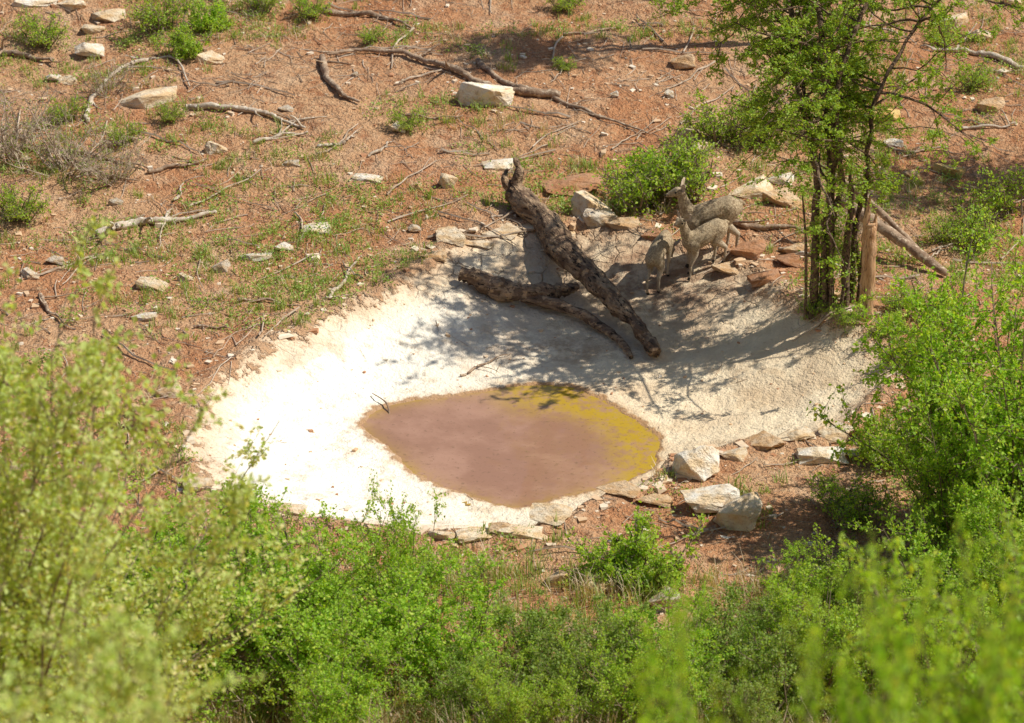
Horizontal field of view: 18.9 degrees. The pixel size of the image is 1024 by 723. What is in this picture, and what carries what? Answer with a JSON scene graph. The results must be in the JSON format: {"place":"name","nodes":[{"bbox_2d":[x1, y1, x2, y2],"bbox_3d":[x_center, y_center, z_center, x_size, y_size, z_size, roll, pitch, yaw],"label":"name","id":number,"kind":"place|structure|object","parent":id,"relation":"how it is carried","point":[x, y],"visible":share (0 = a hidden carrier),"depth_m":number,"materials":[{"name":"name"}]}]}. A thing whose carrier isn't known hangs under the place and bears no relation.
{"place":"outdoors","nodes":[
{"label":"outdoors","id":0,"kind":"place"},
{"bbox_2d":[361,385,659,506],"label":"pool water","id":1,"kind":"structure","parent":0,"point":[521,446],"depth_m":27.37,"materials":[{"name":"liquid"}]},
{"bbox_2d":[0,0,1023,722],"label":"ground","id":2,"kind":"structure","parent":0,"point":[762,324],"depth_m":29.67,"materials":[{"name":"red soil"}]},
{"bbox_2d":[0,180,53,229],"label":"shrub","id":3,"kind":"object","parent":2,"relation":"on","point":[18,212],"visible":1,"depth_m":30.51,"materials":[{"name":"green plant"}]},
{"bbox_2d":[0,82,64,167],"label":"dry shrub","id":4,"kind":"object","parent":2,"relation":"on","point":[5,127],"visible":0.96,"depth_m":31.80,"materials":[{"name":"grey plant"}]},
{"bbox_2d":[10,9,72,53],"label":"shrub","id":5,"kind":"object","parent":2,"relation":"on","point":[42,40],"visible":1,"depth_m":34.06,"materials":[{"name":"green plant"}]},
{"bbox_2d":[1,94,129,185],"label":"dry shrub","id":6,"kind":"object","parent":2,"relation":"on","point":[80,159],"visible":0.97,"depth_m":31.44,"materials":[{"name":"grey plant"}]},
{"bbox_2d":[40,94,91,129],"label":"shrub","id":7,"kind":"object","parent":2,"relation":"on","point":[71,110],"visible":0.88,"depth_m":32.44,"materials":[{"name":"green plant"}]},
{"bbox_2d":[0,681,182,722],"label":"pale shrub","id":8,"kind":"object","parent":2,"relation":"on","point":[152,715],"visible":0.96,"depth_m":9.85,"materials":[{"name":"green plant"}]},
{"bbox_2d":[0,203,188,719],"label":"pale shrub","id":9,"kind":"object","parent":2,"relation":"on","point":[34,404],"visible":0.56,"depth_m":15.46,"materials":[{"name":"green plant"}]},
{"bbox_2d":[62,130,153,186],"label":"dry shrub","id":10,"kind":"object","parent":2,"relation":"on","point":[125,174],"visible":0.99,"depth_m":31.27,"materials":[{"name":"grey plant"}]},
{"bbox_2d":[8,471,219,669],"bbox_3d":[-3.099,1.630,23.035,1.865,1.478,1.639,15,30,28],"label":"green bush","id":11,"kind":"object","parent":2,"relation":"on","point":[158,534],"visible":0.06,"depth_m":22.84,"materials":[{"name":"green plant"}]},
{"bbox_2d":[77,53,150,102],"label":"dry shrub","id":12,"kind":"object","parent":2,"relation":"on","point":[98,86],"visible":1,"depth_m":33.01,"materials":[{"name":"brown plant"}]},
{"bbox_2d":[102,118,148,151],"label":"shrub","id":13,"kind":"object","parent":2,"relation":"on","point":[117,135],"visible":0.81,"depth_m":31.99,"materials":[{"name":"green plant"}]},
{"bbox_2d":[0,515,264,722],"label":"pale shrub","id":14,"kind":"object","parent":2,"relation":"on","point":[152,647],"visible":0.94,"depth_m":10.45,"materials":[{"name":"green plant"}]},
{"bbox_2d":[82,55,189,122],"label":"dead branch","id":15,"kind":"object","parent":2,"relation":"on","point":[94,95],"visible":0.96,"depth_m":33.46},
{"bbox_2d":[0,262,283,722],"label":"pale shrub","id":16,"kind":"object","parent":2,"relation":"on","point":[36,653],"visible":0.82,"depth_m":15.37,"materials":[{"name":"green plant"}]},
{"bbox_2d":[118,86,176,109],"bbox_3d":[-3.899,-2.814,32.891,0.659,0.210,0.418,-5,27,6],"label":"rock","id":17,"kind":"object","parent":2,"relation":"on","point":[140,99],"visible":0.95,"depth_m":32.76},
{"bbox_2d":[95,208,216,236],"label":"dead branch","id":18,"kind":"object","parent":2,"relation":"on","point":[119,226],"visible":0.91,"depth_m":30.60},
{"bbox_2d":[122,0,198,42],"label":"shrub","id":19,"kind":"object","parent":2,"relation":"on","point":[161,21],"visible":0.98,"depth_m":34.29,"materials":[{"name":"green plant"}]},
{"bbox_2d":[0,397,330,722],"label":"pale shrub","id":20,"kind":"object","parent":2,"relation":"on","point":[200,621],"visible":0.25,"depth_m":18.31,"materials":[{"name":"green plant"}]},
{"bbox_2d":[64,525,293,722],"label":"green bush","id":21,"kind":"object","parent":2,"relation":"on","point":[213,641],"visible":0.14,"depth_m":21.95,"materials":[{"name":"green plant"}]},
{"bbox_2d":[150,23,215,61],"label":"shrub","id":22,"kind":"object","parent":2,"relation":"on","point":[183,46],"visible":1,"depth_m":33.66,"materials":[{"name":"green plant"}]},
{"bbox_2d":[83,458,284,655],"bbox_3d":[-2.529,1.627,23.267,1.648,1.614,1.979,0,26,0],"label":"green bush","id":23,"kind":"object","parent":2,"relation":"on","point":[254,506],"visible":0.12,"depth_m":23.11,"materials":[{"name":"green plant"}]},
{"bbox_2d":[171,0,234,33],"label":"shrub","id":24,"kind":"object","parent":2,"relation":"on","point":[217,17],"visible":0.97,"depth_m":34.25,"materials":[{"name":"green plant"}]},
{"bbox_2d":[185,102,326,127],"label":"dead branch","id":25,"kind":"object","parent":2,"relation":"on","point":[213,105],"visible":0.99,"depth_m":32.53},
{"bbox_2d":[150,476,432,665],"bbox_3d":[-1.736,1.731,22.733,1.725,1.512,1.963,-12,29,-23],"label":"green bush","id":26,"kind":"object","parent":2,"relation":"on","point":[284,577],"visible":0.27,"depth_m":22.70,"materials":[{"name":"green plant"}]},
{"bbox_2d":[288,0,333,22],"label":"shrub","id":27,"kind":"object","parent":2,"relation":"on","point":[307,11],"visible":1,"depth_m":34.62,"materials":[{"name":"green plant"}]},
{"bbox_2d":[190,511,445,722],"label":"green bush","id":28,"kind":"object","parent":2,"relation":"on","point":[325,619],"visible":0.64,"depth_m":22.09,"materials":[{"name":"green plant"}]},
{"bbox_2d":[207,488,458,664],"bbox_3d":[-1.260,1.881,22.942,1.561,1.394,1.875,15,30,28],"label":"green bush","id":29,"kind":"object","parent":2,"relation":"on","point":[323,592],"visible":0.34,"depth_m":22.90,"materials":[{"name":"green plant"}]},
{"bbox_2d":[268,616,427,722],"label":"green bush","id":30,"kind":"object","parent":2,"relation":"on","point":[352,704],"visible":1,"depth_m":21.42,"materials":[{"name":"green plant"}]},
{"bbox_2d":[341,469,461,621],"bbox_3d":[-0.836,1.536,23.421,0.949,1.344,1.080,0,26,-1],"label":"green bush","id":31,"kind":"object","parent":2,"relation":"on","point":[395,558],"visible":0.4,"depth_m":23.28,"materials":[{"name":"green plant"}]},
{"bbox_2d":[383,105,426,134],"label":"shrub","id":32,"kind":"object","parent":2,"relation":"on","point":[405,126],"visible":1,"depth_m":32.20,"materials":[{"name":"green plant"}]},
{"bbox_2d":[337,544,518,709],"bbox_3d":[-0.643,2.018,22.599,1.388,1.284,1.667,-11,28,-20],"label":"green bush","id":33,"kind":"object","parent":2,"relation":"on","point":[471,639],"visible":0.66,"depth_m":22.50,"materials":[{"name":"green plant"}]},
{"bbox_2d":[317,43,560,97],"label":"dead branch","id":34,"kind":"object","parent":2,"relation":"on","point":[531,91],"visible":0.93,"depth_m":33.33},
{"bbox_2d":[435,226,465,246],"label":"rock","id":35,"kind":"object","parent":2,"relation":"on","point":[454,235],"visible":1,"depth_m":30.29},
{"bbox_2d":[384,643,519,722],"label":"green bush","id":36,"kind":"object","parent":2,"relation":"on","point":[460,689],"visible":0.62,"depth_m":21.83,"materials":[{"name":"green plant"}]},
{"bbox_2d":[456,82,514,106],"bbox_3d":[-0.287,-2.842,32.815,0.596,0.330,0.446,-1,29,-12],"label":"rock","id":37,"kind":"object","parent":2,"relation":"on","point":[484,94],"visible":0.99,"depth_m":32.67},
{"bbox_2d":[0,0,1023,580],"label":"grass","id":38,"kind":"structure","parent":2,"relation":"on","point":[578,164],"depth_m":30.90,"materials":[{"name":"plant"}]},
{"bbox_2d":[0,0,1023,722],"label":"twig litter","id":39,"kind":"object","parent":2,"relation":"on","point":[408,46],"visible":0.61,"depth_m":31.32,"materials":[{"name":"wood"}]},
{"bbox_2d":[0,0,1023,615],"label":"ground herbs","id":40,"kind":"object","parent":2,"relation":"on","point":[316,234],"visible":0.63,"depth_m":30.81,"materials":[{"name":"green plant"}]},
{"bbox_2d":[498,524,542,539],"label":"rock","id":41,"kind":"object","parent":2,"relation":"on","point":[520,530],"visible":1,"depth_m":25.00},
{"bbox_2d":[462,629,583,722],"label":"green bush","id":42,"kind":"object","parent":2,"relation":"on","point":[518,699],"visible":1,"depth_m":21.29,"materials":[{"name":"green plant"}]},
{"bbox_2d":[471,581,579,686],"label":"green bush","id":43,"kind":"object","parent":2,"relation":"on","point":[533,616],"visible":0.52,"depth_m":22.71,"materials":[{"name":"green plant"}]},
{"bbox_2d":[159,216,912,552],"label":"rim stones","id":44,"kind":"object","parent":2,"relation":"on","point":[597,498],"visible":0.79,"depth_m":26.39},
{"bbox_2d":[200,238,878,526],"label":"plaster crumbs","id":45,"kind":"object","parent":2,"relation":"on","point":[485,356],"visible":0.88,"depth_m":28.34,"materials":[{"name":"stone"}]},
{"bbox_2d":[61,532,1023,722],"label":"tall grass","id":46,"kind":"structure","parent":2,"relation":"on","point":[516,607],"depth_m":23.60,"materials":[{"name":"plant"}]},
{"bbox_2d":[458,267,632,358],"bbox_3d":[0.481,-0.581,29.449,2.091,0.393,0.694,18,31,32],"label":"weathered log","id":47,"kind":"object","parent":2,"relation":"on","point":[503,289],"visible":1,"depth_m":29.53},
{"bbox_2d":[529,503,572,525],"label":"rock","id":48,"kind":"object","parent":2,"relation":"on","point":[545,513],"visible":1,"depth_m":25.25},
{"bbox_2d":[475,48,648,133],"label":"dead branch","id":49,"kind":"object","parent":2,"relation":"on","point":[486,68],"visible":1,"depth_m":32.98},
{"bbox_2d":[539,172,602,195],"bbox_3d":[0.579,-1.804,31.251,0.682,0.119,0.444,-1,30,12],"label":"rock","id":50,"kind":"object","parent":2,"relation":"on","point":[584,179],"visible":0.85,"depth_m":31.19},
{"bbox_2d":[512,603,642,722],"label":"green bush","id":51,"kind":"object","parent":2,"relation":"on","point":[561,656],"visible":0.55,"depth_m":22.00,"materials":[{"name":"green plant"}]},
{"bbox_2d":[501,157,660,357],"bbox_3d":[0.642,-1.045,29.752,0.343,0.889,3.193,-11,28,-22],"label":"fallen log","id":52,"kind":"object","parent":2,"relation":"on","point":[562,249],"visible":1,"depth_m":29.82,"materials":[{"name":"wood"}]},
{"bbox_2d":[571,190,611,215],"bbox_3d":[0.791,-1.539,30.726,0.435,0.290,0.279,6,23,12],"label":"rock","id":53,"kind":"object","parent":2,"relation":"on","point":[582,201],"visible":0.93,"depth_m":30.68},
{"bbox_2d":[524,592,660,699],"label":"green bush","id":54,"kind":"object","parent":2,"relation":"on","point":[599,608],"visible":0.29,"depth_m":22.60,"materials":[{"name":"green plant"}]},
{"bbox_2d":[580,208,617,226],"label":"rock","id":55,"kind":"object","parent":2,"relation":"on","point":[593,217],"visible":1,"depth_m":30.52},
{"bbox_2d":[557,526,648,591],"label":"green bush","id":56,"kind":"object","parent":2,"relation":"on","point":[607,566],"visible":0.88,"depth_m":24.21,"materials":[{"name":"green plant"}]},
{"bbox_2d":[596,480,640,497],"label":"rock","id":57,"kind":"object","parent":2,"relation":"on","point":[625,488],"visible":1,"depth_m":25.65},
{"bbox_2d":[523,605,714,722],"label":"green bush","id":58,"kind":"object","parent":2,"relation":"on","point":[631,707],"visible":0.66,"depth_m":21.43,"materials":[{"name":"green plant"}]},
{"bbox_2d":[572,500,708,599],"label":"green bush","id":59,"kind":"object","parent":2,"relation":"on","point":[645,542],"visible":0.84,"depth_m":24.25,"materials":[{"name":"green plant"}]},
{"bbox_2d":[590,148,692,224],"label":"shrub","id":60,"kind":"object","parent":2,"relation":"on","point":[635,194],"visible":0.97,"depth_m":30.77,"materials":[{"name":"green plant"}]},
{"bbox_2d":[603,145,693,204],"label":"shrub","id":61,"kind":"object","parent":2,"relation":"on","point":[648,158],"visible":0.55,"depth_m":31.10,"materials":[{"name":"green plant"}]},
{"bbox_2d":[645,230,680,294],"bbox_3d":[1.450,-0.986,29.841,0.187,0.555,0.661,10,28,20],"label":"klipspringer","id":62,"kind":"object","parent":2,"relation":"on","point":[662,245],"visible":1,"depth_m":29.66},
{"bbox_2d":[638,129,728,212],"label":"shrub","id":63,"kind":"object","parent":2,"relation":"on","point":[700,181],"visible":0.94,"depth_m":30.80,"materials":[{"name":"green plant"}]},
{"bbox_2d":[607,573,762,722],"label":"green bush","id":64,"kind":"object","parent":2,"relation":"on","point":[706,633],"visible":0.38,"depth_m":22.12,"materials":[{"name":"green plant"}]},
{"bbox_2d":[655,123,722,188],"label":"shrub","id":65,"kind":"object","parent":2,"relation":"on","point":[667,152],"visible":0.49,"depth_m":31.35,"materials":[{"name":"green plant"}]},
{"bbox_2d":[672,445,719,481],"bbox_3d":[1.564,0.844,25.961,0.404,0.310,0.284,5,24,-4],"label":"rock","id":66,"kind":"object","parent":2,"relation":"on","point":[701,463],"visible":1,"depth_m":25.90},
{"bbox_2d":[674,210,729,280],"bbox_3d":[1.823,-1.149,29.760,0.633,0.716,0.187,-12,28,-22],"label":"klipspringer","id":67,"kind":"object","parent":2,"relation":"on","point":[712,232],"visible":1,"depth_m":29.68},
{"bbox_2d":[665,177,745,267],"bbox_3d":[1.875,-1.352,29.919,0.791,0.897,0.229,-2,26,-4],"label":"klipspringer","id":68,"kind":"object","parent":2,"relation":"on","point":[729,208],"visible":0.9,"depth_m":29.79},
{"bbox_2d":[679,484,739,512],"bbox_3d":[1.657,1.159,25.460,0.524,0.266,0.286,0,23,-10],"label":"rock","id":69,"kind":"object","parent":2,"relation":"on","point":[711,499],"visible":0.9,"depth_m":25.37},
{"bbox_2d":[679,88,774,150],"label":"shrub","id":70,"kind":"object","parent":2,"relation":"on","point":[710,125],"visible":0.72,"depth_m":31.99,"materials":[{"name":"green plant"}]},
{"bbox_2d":[713,492,761,531],"bbox_3d":[1.867,1.250,25.223,0.401,0.330,0.260,-7,24,-10],"label":"rock","id":71,"kind":"object","parent":2,"relation":"on","point":[742,512],"visible":1,"depth_m":25.16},
{"bbox_2d":[674,572,805,691],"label":"green bush","id":72,"kind":"object","parent":2,"relation":"on","point":[721,639],"visible":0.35,"depth_m":22.79,"materials":[{"name":"green plant"}]},
{"bbox_2d":[696,657,789,722],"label":"green bush","id":73,"kind":"object","parent":2,"relation":"on","point":[756,706],"visible":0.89,"depth_m":21.34,"materials":[{"name":"green plant"}]},
{"bbox_2d":[730,239,765,259],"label":"rock","id":74,"kind":"object","parent":2,"relation":"on","point":[753,250],"visible":1,"depth_m":29.83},
{"bbox_2d":[728,174,772,198],"bbox_3d":[2.428,-1.748,31.203,0.534,0.144,0.404,-13,23,-11],"label":"rock","id":75,"kind":"object","parent":2,"relation":"on","point":[758,189],"visible":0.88,"depth_m":31.08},
{"bbox_2d":[627,569,880,722],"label":"hillside shrub","id":76,"kind":"object","parent":2,"relation":"on","point":[685,702],"visible":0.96,"depth_m":8.95,"materials":[{"name":"green plant"}]},
{"bbox_2d":[675,609,848,722],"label":"green bush","id":77,"kind":"object","parent":2,"relation":"on","point":[783,666],"visible":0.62,"depth_m":21.94,"materials":[{"name":"green plant"}]},
{"bbox_2d":[745,430,784,449],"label":"rock","id":78,"kind":"object","parent":2,"relation":"on","point":[763,440],"visible":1,"depth_m":26.44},
{"bbox_2d":[718,574,813,646],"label":"green bush","id":79,"kind":"object","parent":2,"relation":"on","point":[755,605],"visible":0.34,"depth_m":23.35,"materials":[{"name":"green plant"}]},
{"bbox_2d":[761,187,801,208],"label":"rock","id":80,"kind":"object","parent":2,"relation":"on","point":[786,199],"visible":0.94,"depth_m":30.88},
{"bbox_2d":[796,446,848,464],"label":"rock","id":81,"kind":"object","parent":2,"relation":"on","point":[812,455],"visible":0.95,"depth_m":26.19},
{"bbox_2d":[778,535,890,614],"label":"green bush","id":82,"kind":"object","parent":2,"relation":"on","point":[818,582],"visible":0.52,"depth_m":23.77,"materials":[{"name":"green plant"}]},
{"bbox_2d":[801,156,868,319],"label":"dead stems","id":83,"kind":"object","parent":2,"relation":"on","point":[846,249],"visible":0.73,"depth_m":28.22,"materials":[{"name":"wood"}]},
{"bbox_2d":[647,0,1023,317],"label":"acacia tree","id":84,"kind":"object","parent":2,"relation":"on","point":[825,77],"visible":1,"depth_m":27.77,"materials":[{"name":"green plant"}]},
{"bbox_2d":[817,421,853,443],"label":"rock","id":85,"kind":"object","parent":2,"relation":"on","point":[832,434],"visible":0.72,"depth_m":26.57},
{"bbox_2d":[803,469,876,513],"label":"shrub","id":86,"kind":"object","parent":2,"relation":"on","point":[831,483],"visible":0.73,"depth_m":25.40,"materials":[{"name":"green plant"}]},
{"bbox_2d":[745,523,938,712],"bbox_3d":[2.392,2.094,22.317,1.388,1.467,1.667,4,26,7],"label":"green bush","id":87,"kind":"object","parent":2,"relation":"on","point":[838,628],"visible":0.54,"depth_m":22.25,"materials":[{"name":"green plant"}]},
{"bbox_2d":[827,301,865,332],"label":"shrub","id":88,"kind":"object","parent":2,"relation":"on","point":[843,320],"visible":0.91,"depth_m":28.14,"materials":[{"name":"green plant"}]},
{"bbox_2d":[816,474,899,541],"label":"shrub","id":89,"kind":"object","parent":2,"relation":"on","point":[848,513],"visible":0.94,"depth_m":25.15,"materials":[{"name":"green plant"}]},
{"bbox_2d":[783,589,936,722],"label":"hillside shrub","id":90,"kind":"object","parent":2,"relation":"on","point":[806,683],"visible":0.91,"depth_m":8.82,"materials":[{"name":"green plant"}]},
{"bbox_2d":[858,196,876,321],"bbox_3d":[3.256,-0.903,28.063,0.160,1.321,0.152,0,26,0],"label":"split post","id":91,"kind":"object","parent":2,"relation":"on","point":[869,250],"visible":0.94,"depth_m":27.99,"materials":[{"name":"brown wood"}]},
{"bbox_2d":[834,406,921,474],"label":"shrub","id":92,"kind":"object","parent":2,"relation":"on","point":[883,462],"visible":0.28,"depth_m":26.06,"materials":[{"name":"green plant"}]},
{"bbox_2d":[841,196,948,275],"bbox_3d":[3.683,-1.224,29.721,1.300,0.492,0.141,21,33,36],"label":"leaning log","id":93,"kind":"object","parent":2,"relation":"on","point":[894,236],"visible":0.65,"depth_m":29.61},
{"bbox_2d":[830,547,976,669],"bbox_3d":[2.986,1.946,23.197,1.298,1.068,0.948,-10,28,-19],"label":"green bush","id":94,"kind":"object","parent":2,"relation":"on","point":[899,560],"visible":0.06,"depth_m":23.11,"materials":[{"name":"green plant"}]},
{"bbox_2d":[874,316,953,368],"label":"shrub","id":95,"kind":"object","parent":2,"relation":"on","point":[907,342],"visible":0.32,"depth_m":27.51,"materials":[{"name":"green plant"}]},
{"bbox_2d":[805,273,1023,528],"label":"green bush","id":96,"kind":"object","parent":2,"relation":"on","point":[859,434],"visible":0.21,"depth_m":24.61,"materials":[{"name":"green plant"}]},
{"bbox_2d":[822,491,1023,722],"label":"hillside shrub","id":97,"kind":"object","parent":2,"relation":"on","point":[953,624],"visible":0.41,"depth_m":14.41,"materials":[{"name":"green plant"}]},
{"bbox_2d":[824,512,1023,722],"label":"hillside shrub","id":98,"kind":"object","parent":2,"relation":"on","point":[889,675],"visible":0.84,"depth_m":8.94,"materials":[{"name":"green plant"}]},
{"bbox_2d":[840,472,1023,648],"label":"green bush","id":99,"kind":"object","parent":2,"relation":"on","point":[919,536],"visible":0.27,"depth_m":23.21,"materials":[{"name":"green plant"}]},
{"bbox_2d":[847,223,1023,552],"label":"green bush","id":100,"kind":"object","parent":2,"relation":"on","point":[1009,435],"visible":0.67,"depth_m":24.20,"materials":[{"name":"green plant"}]},
{"bbox_2d":[857,350,1023,556],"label":"green bush","id":101,"kind":"object","parent":2,"relation":"on","point":[944,525],"visible":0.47,"depth_m":24.26,"materials":[{"name":"green plant"}]},
{"bbox_2d":[868,551,1022,711],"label":"green bush","id":102,"kind":"object","parent":2,"relation":"on","point":[972,652],"visible":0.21,"depth_m":22.06,"materials":[{"name":"green plant"}]},
{"bbox_2d":[869,532,1023,722],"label":"hillside shrub","id":103,"kind":"object","parent":2,"relation":"on","point":[989,682],"visible":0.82,"depth_m":8.91,"materials":[{"name":"green plant"}]},
{"bbox_2d":[918,201,975,244],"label":"shrub","id":104,"kind":"object","parent":2,"relation":"on","point":[948,225],"visible":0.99,"depth_m":30.18,"materials":[{"name":"green plant"}]},
{"bbox_2d":[912,476,1023,645],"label":"green bush","id":105,"kind":"object","parent":2,"relation":"on","point":[992,579],"visible":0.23,"depth_m":22.83,"materials":[{"name":"green plant"}]},
{"bbox_2d":[942,200,1009,257],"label":"shrub","id":106,"kind":"object","parent":2,"relation":"on","point":[982,220],"visible":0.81,"depth_m":30.02,"materials":[{"name":"green plant"}]},
{"bbox_2d":[951,55,1001,93],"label":"shrub","id":107,"kind":"object","parent":2,"relation":"on","point":[977,77],"visible":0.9,"depth_m":33.16,"materials":[{"name":"green plant"}]},
{"bbox_2d":[943,472,1023,637],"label":"green bush","id":108,"kind":"object","parent":2,"relation":"on","point":[970,526],"visible":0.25,"depth_m":23.13,"materials":[{"name":"green plant"}]},
{"bbox_2d":[956,159,1023,229],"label":"shrub","id":109,"kind":"object","parent":2,"relation":"on","point":[999,200],"visible":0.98,"depth_m":30.73,"materials":[{"name":"green plant"}]},
{"bbox_2d":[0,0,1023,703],"bbox_3d":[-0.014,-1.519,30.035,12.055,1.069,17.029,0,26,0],"label":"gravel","id":110,"kind":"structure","parent":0,"point":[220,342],"depth_m":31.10,"materials":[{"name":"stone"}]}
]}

